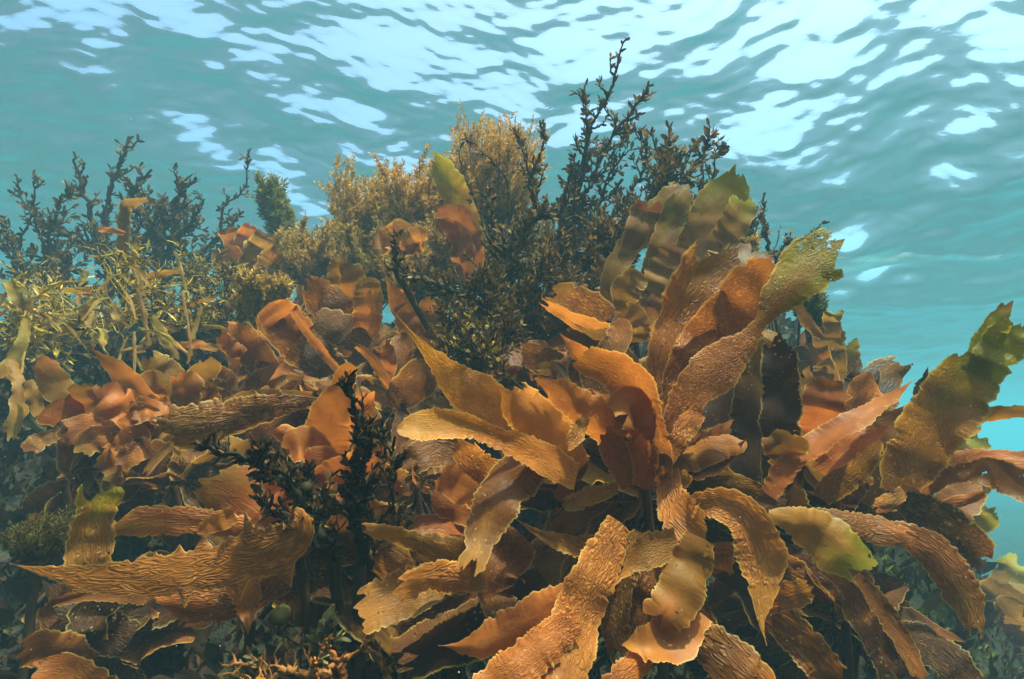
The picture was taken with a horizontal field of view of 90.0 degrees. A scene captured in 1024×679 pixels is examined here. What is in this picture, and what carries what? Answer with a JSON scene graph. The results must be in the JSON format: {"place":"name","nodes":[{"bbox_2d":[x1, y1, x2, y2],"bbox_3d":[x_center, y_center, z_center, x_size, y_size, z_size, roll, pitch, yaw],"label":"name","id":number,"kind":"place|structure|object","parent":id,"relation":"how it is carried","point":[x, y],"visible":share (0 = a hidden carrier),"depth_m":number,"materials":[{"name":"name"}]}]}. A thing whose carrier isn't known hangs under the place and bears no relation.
{"place":"outdoors","nodes":[
{"label":"outdoors","id":0,"kind":"place"},
{"bbox_2d":[1,69,1018,676],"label":"suspended specks","id":1,"kind":"object","parent":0,"point":[457,321],"visible":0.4,"depth_m":1.03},
{"bbox_2d":[0,0,1023,424],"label":"water surface","id":2,"kind":"object","parent":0,"point":[944,292],"visible":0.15,"depth_m":4.16,"materials":[{"name":"teal liquid"}]},
{"bbox_2d":[0,325,1023,678],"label":"seabed","id":3,"kind":"structure","parent":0,"point":[1006,535],"depth_m":1.57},
{"bbox_2d":[0,501,75,678],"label":"bushy weed","id":4,"kind":"object","parent":3,"relation":"on","point":[39,543],"visible":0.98,"depth_m":0.97,"materials":[{"name":"green plant"}]},
{"bbox_2d":[0,169,92,328],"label":"seaweed","id":5,"kind":"object","parent":3,"relation":"on","point":[48,249],"visible":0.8,"depth_m":2.88,"materials":[{"name":"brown plant"}]},
{"bbox_2d":[0,269,97,440],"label":"strap weed","id":6,"kind":"object","parent":3,"relation":"on","point":[23,390],"visible":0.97,"depth_m":1.73,"materials":[{"name":"green plant"}]},
{"bbox_2d":[15,417,156,621],"bbox_3d":[-1.088,0.426,1.346,0.312,0.499,0.263,7,-13,-35],"label":"kelp plant","id":7,"kind":"object","parent":3,"relation":"on","point":[71,465],"visible":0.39,"depth_m":1.30,"materials":[{"name":"plant"}]},
{"bbox_2d":[1,227,227,385],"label":"strap weed","id":8,"kind":"object","parent":3,"relation":"on","point":[170,344],"visible":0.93,"depth_m":1.94,"materials":[{"name":"green plant"}]},
{"bbox_2d":[21,550,212,678],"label":"kelp plant","id":9,"kind":"object","parent":3,"relation":"on","point":[140,657],"visible":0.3,"depth_m":1.03,"materials":[{"name":"brown plant"}]},
{"bbox_2d":[21,347,221,562],"bbox_3d":[-1.014,0.303,1.388,0.578,0.579,0.323,0,-10,0],"label":"kelp plant","id":10,"kind":"object","parent":3,"relation":"on","point":[124,406],"visible":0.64,"depth_m":1.32,"materials":[{"name":"brown plant"}]},
{"bbox_2d":[0,197,270,364],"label":"strap weed","id":11,"kind":"object","parent":3,"relation":"on","point":[123,220],"visible":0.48,"depth_m":2.31,"materials":[{"name":"green plant"}]},
{"bbox_2d":[31,133,251,339],"bbox_3d":[-2.260,-0.627,3.234,1.407,1.415,0.613,0,-10,0],"label":"seaweed","id":12,"kind":"object","parent":3,"relation":"on","point":[156,227],"visible":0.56,"depth_m":3.19,"materials":[{"name":"black plant"}]},
{"bbox_2d":[136,305,231,367],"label":"kelp plant","id":13,"kind":"object","parent":3,"relation":"on","point":[181,334],"visible":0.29,"depth_m":2.35,"materials":[{"name":"brown plant"}]},
{"bbox_2d":[121,432,271,551],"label":"kelp plant","id":14,"kind":"object","parent":3,"relation":"on","point":[172,478],"visible":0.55,"depth_m":1.26,"materials":[{"name":"brown plant"}]},
{"bbox_2d":[9,464,417,678],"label":"kelp plant","id":15,"kind":"object","parent":3,"relation":"on","point":[245,570],"visible":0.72,"depth_m":0.83,"materials":[{"name":"brown plant"}]},
{"bbox_2d":[200,341,294,464],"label":"kelp plant","id":16,"kind":"object","parent":3,"relation":"on","point":[227,382],"visible":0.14,"depth_m":1.62,"materials":[{"name":"brown plant"}]},
{"bbox_2d":[211,222,290,334],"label":"kelp plant","id":17,"kind":"object","parent":3,"relation":"on","point":[250,243],"visible":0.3,"depth_m":2.72,"materials":[{"name":"brown plant"}]},
{"bbox_2d":[225,264,295,343],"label":"bushy weed","id":18,"kind":"object","parent":3,"relation":"on","point":[258,294],"visible":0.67,"depth_m":2.02,"materials":[{"name":"brown plant"}]},
{"bbox_2d":[142,372,381,589],"bbox_3d":[-0.575,0.339,1.202,0.306,0.556,0.513,-7,-12,33],"label":"kelp plant","id":19,"kind":"object","parent":3,"relation":"on","point":[290,402],"visible":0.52,"depth_m":1.12,"materials":[{"name":"brown plant"}]},
{"bbox_2d":[248,170,298,236],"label":"bushy weed","id":20,"kind":"object","parent":3,"relation":"on","point":[275,209],"visible":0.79,"depth_m":3.25,"materials":[{"name":"green plant"}]},
{"bbox_2d":[216,298,380,379],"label":"kelp plant","id":21,"kind":"object","parent":3,"relation":"on","point":[286,329],"visible":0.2,"depth_m":1.64,"materials":[{"name":"brown plant"}]},
{"bbox_2d":[215,606,395,678],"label":"twig weed","id":22,"kind":"object","parent":3,"relation":"on","point":[318,637],"visible":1,"depth_m":0.76,"materials":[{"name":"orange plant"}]},
{"bbox_2d":[190,369,423,678],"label":"seaweed","id":23,"kind":"object","parent":3,"relation":"on","point":[300,491],"visible":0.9,"depth_m":0.83,"materials":[{"name":"black plant"}]},
{"bbox_2d":[281,230,334,248],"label":"bushy weed","id":24,"kind":"object","parent":3,"relation":"on","point":[303,236],"visible":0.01,"depth_m":2.86,"materials":[{"name":"brown plant"}]},
{"bbox_2d":[264,275,352,359],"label":"kelp plant","id":25,"kind":"object","parent":3,"relation":"on","point":[299,301],"visible":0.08,"depth_m":2.34,"materials":[{"name":"brown plant"}]},
{"bbox_2d":[266,211,367,291],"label":"bushy weed","id":26,"kind":"object","parent":3,"relation":"on","point":[310,257],"visible":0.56,"depth_m":2.57,"materials":[{"name":"brown plant"}]},
{"bbox_2d":[262,363,411,646],"bbox_3d":[-0.412,0.353,1.104,0.348,0.568,0.362,0,-10,0],"label":"kelp plant","id":27,"kind":"object","parent":3,"relation":"on","point":[320,435],"visible":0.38,"depth_m":1.02,"materials":[{"name":"brown plant"}]},
{"bbox_2d":[312,152,397,259],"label":"bushy weed","id":28,"kind":"object","parent":3,"relation":"on","point":[352,203],"visible":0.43,"depth_m":2.77,"materials":[{"name":"brown plant"}]},
{"bbox_2d":[328,216,416,323],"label":"bushy weed","id":29,"kind":"object","parent":3,"relation":"on","point":[354,253],"visible":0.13,"depth_m":2.45,"materials":[{"name":"brown plant"}]},
{"bbox_2d":[302,257,445,408],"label":"kelp plant","id":30,"kind":"object","parent":3,"relation":"on","point":[350,330],"visible":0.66,"depth_m":1.72,"materials":[{"name":"brown plant"}]},
{"bbox_2d":[322,509,476,678],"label":"kelp plant","id":31,"kind":"object","parent":3,"relation":"on","point":[445,604],"visible":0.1,"depth_m":1.04,"materials":[{"name":"brown plant"}]},
{"bbox_2d":[368,143,448,226],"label":"bushy weed","id":32,"kind":"object","parent":3,"relation":"on","point":[400,193],"visible":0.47,"depth_m":2.59,"materials":[{"name":"brown plant"}]},
{"bbox_2d":[363,223,456,304],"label":"bushy weed","id":33,"kind":"object","parent":3,"relation":"on","point":[440,258],"visible":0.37,"depth_m":2.30,"materials":[{"name":"brown plant"}]},
{"bbox_2d":[357,332,467,443],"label":"kelp plant","id":34,"kind":"object","parent":3,"relation":"on","point":[402,343],"visible":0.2,"depth_m":1.56,"materials":[{"name":"brown plant"}]},
{"bbox_2d":[385,405,457,529],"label":"kelp plant","id":35,"kind":"object","parent":3,"relation":"on","point":[420,484],"visible":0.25,"depth_m":1.30,"materials":[{"name":"brown plant"}]},
{"bbox_2d":[399,198,451,338],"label":"bushy weed","id":36,"kind":"object","parent":3,"relation":"on","point":[427,227],"visible":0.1,"depth_m":2.52,"materials":[{"name":"brown plant"}]},
{"bbox_2d":[369,151,485,342],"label":"kelp plant","id":37,"kind":"object","parent":3,"relation":"on","point":[458,222],"visible":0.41,"depth_m":2.32,"materials":[{"name":"brown plant"}]},
{"bbox_2d":[415,153,481,323],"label":"bushy weed","id":38,"kind":"object","parent":3,"relation":"on","point":[435,189],"visible":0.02,"depth_m":2.69,"materials":[{"name":"brown plant"}]},
{"bbox_2d":[383,184,609,458],"bbox_3d":[0.033,-0.066,1.780,0.868,1.126,0.517,8,-13,-37],"label":"seaweed","id":39,"kind":"object","parent":3,"relation":"on","point":[505,315],"visible":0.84,"depth_m":1.72,"materials":[{"name":"green plant"}]},
{"bbox_2d":[446,101,550,236],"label":"bushy weed","id":40,"kind":"object","parent":3,"relation":"on","point":[506,155],"visible":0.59,"depth_m":2.64,"materials":[{"name":"brown plant"}]},
{"bbox_2d":[452,119,550,325],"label":"seaweed","id":41,"kind":"object","parent":3,"relation":"on","point":[505,251],"visible":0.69,"depth_m":2.17,"materials":[{"name":"brown plant"}]},
{"bbox_2d":[484,219,526,290],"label":"bushy weed","id":42,"kind":"object","parent":3,"relation":"on","point":[488,253],"visible":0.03,"depth_m":2.41,"materials":[{"name":"brown plant"}]},
{"bbox_2d":[0,310,1023,678],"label":"algal turf","id":43,"kind":"structure","parent":3,"relation":"on","point":[208,654],"depth_m":1.52,"materials":[{"name":"plant"}]},
{"bbox_2d":[484,322,569,563],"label":"kelp plant","id":44,"kind":"object","parent":3,"relation":"on","point":[520,370],"visible":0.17,"depth_m":1.55,"materials":[{"name":"brown plant"}]},
{"bbox_2d":[520,276,584,349],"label":"kelp plant","id":45,"kind":"object","parent":3,"relation":"on","point":[553,328],"visible":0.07,"depth_m":1.96,"materials":[{"name":"brown plant"}]},
{"bbox_2d":[530,202,606,286],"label":"bushy weed","id":46,"kind":"object","parent":3,"relation":"on","point":[549,232],"visible":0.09,"depth_m":2.43,"materials":[{"name":"brown plant"}]},
{"bbox_2d":[553,37,658,281],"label":"seaweed","id":47,"kind":"object","parent":3,"relation":"on","point":[572,212],"visible":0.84,"depth_m":2.31,"materials":[{"name":"brown plant"}]},
{"bbox_2d":[520,164,776,378],"bbox_3d":[0.424,-0.037,1.675,0.809,1.174,0.617,0,-10,0],"label":"kelp plant","id":48,"kind":"object","parent":3,"relation":"on","point":[669,226],"visible":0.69,"depth_m":1.71,"materials":[{"name":"brown plant"}]},
{"bbox_2d":[584,117,729,352],"bbox_3d":[0.616,-0.347,2.138,0.772,1.217,0.401,5,-12,-27],"label":"seaweed","id":49,"kind":"object","parent":3,"relation":"on","point":[669,163],"visible":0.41,"depth_m":2.13,"materials":[{"name":"brown plant"}]},
{"bbox_2d":[353,228,995,678],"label":"kelp plant","id":50,"kind":"object","parent":3,"relation":"on","point":[639,482],"visible":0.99,"depth_m":0.88,"materials":[{"name":"brown plant"}]},
{"bbox_2d":[724,232,760,252],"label":"bushy weed","id":51,"kind":"object","parent":3,"relation":"on","point":[754,242],"visible":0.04,"depth_m":2.12,"materials":[{"name":"brown plant"}]},
{"bbox_2d":[758,329,812,393],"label":"kelp plant","id":52,"kind":"object","parent":3,"relation":"on","point":[802,351],"visible":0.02,"depth_m":1.63,"materials":[{"name":"brown plant"}]},
{"bbox_2d":[745,192,829,345],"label":"seaweed","id":53,"kind":"object","parent":3,"relation":"on","point":[773,325],"visible":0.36,"depth_m":2.32,"materials":[{"name":"brown plant"}]},
{"bbox_2d":[790,271,829,381],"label":"bushy weed","id":54,"kind":"object","parent":3,"relation":"on","point":[816,306],"visible":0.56,"depth_m":1.86,"materials":[{"name":"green plant"}]},
{"bbox_2d":[795,305,862,391],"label":"kelp plant","id":55,"kind":"object","parent":3,"relation":"on","point":[839,361],"visible":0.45,"depth_m":1.82,"materials":[{"name":"brown plant"}]},
{"bbox_2d":[705,529,965,678],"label":"kelp plant","id":56,"kind":"object","parent":3,"relation":"on","point":[822,618],"visible":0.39,"depth_m":1.11,"materials":[{"name":"brown plant"}]},
{"bbox_2d":[707,301,1023,678],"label":"kelp plant","id":57,"kind":"object","parent":3,"relation":"on","point":[858,443],"visible":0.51,"depth_m":1.02,"materials":[{"name":"brown plant"}]},
{"bbox_2d":[953,434,998,532],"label":"kelp plant","id":58,"kind":"object","parent":3,"relation":"on","point":[985,518],"visible":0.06,"depth_m":1.67,"materials":[{"name":"plant"}]},
{"bbox_2d":[977,552,1023,646],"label":"kelp plant","id":59,"kind":"object","parent":3,"relation":"on","point":[1008,603],"visible":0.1,"depth_m":2.15,"materials":[{"name":"yellow plant"}]},
{"bbox_2d":[0,0,1023,442],"label":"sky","id":60,"kind":"structure","parent":0,"point":[999,35],"materials":[{"name":"liquid"}]}
]}

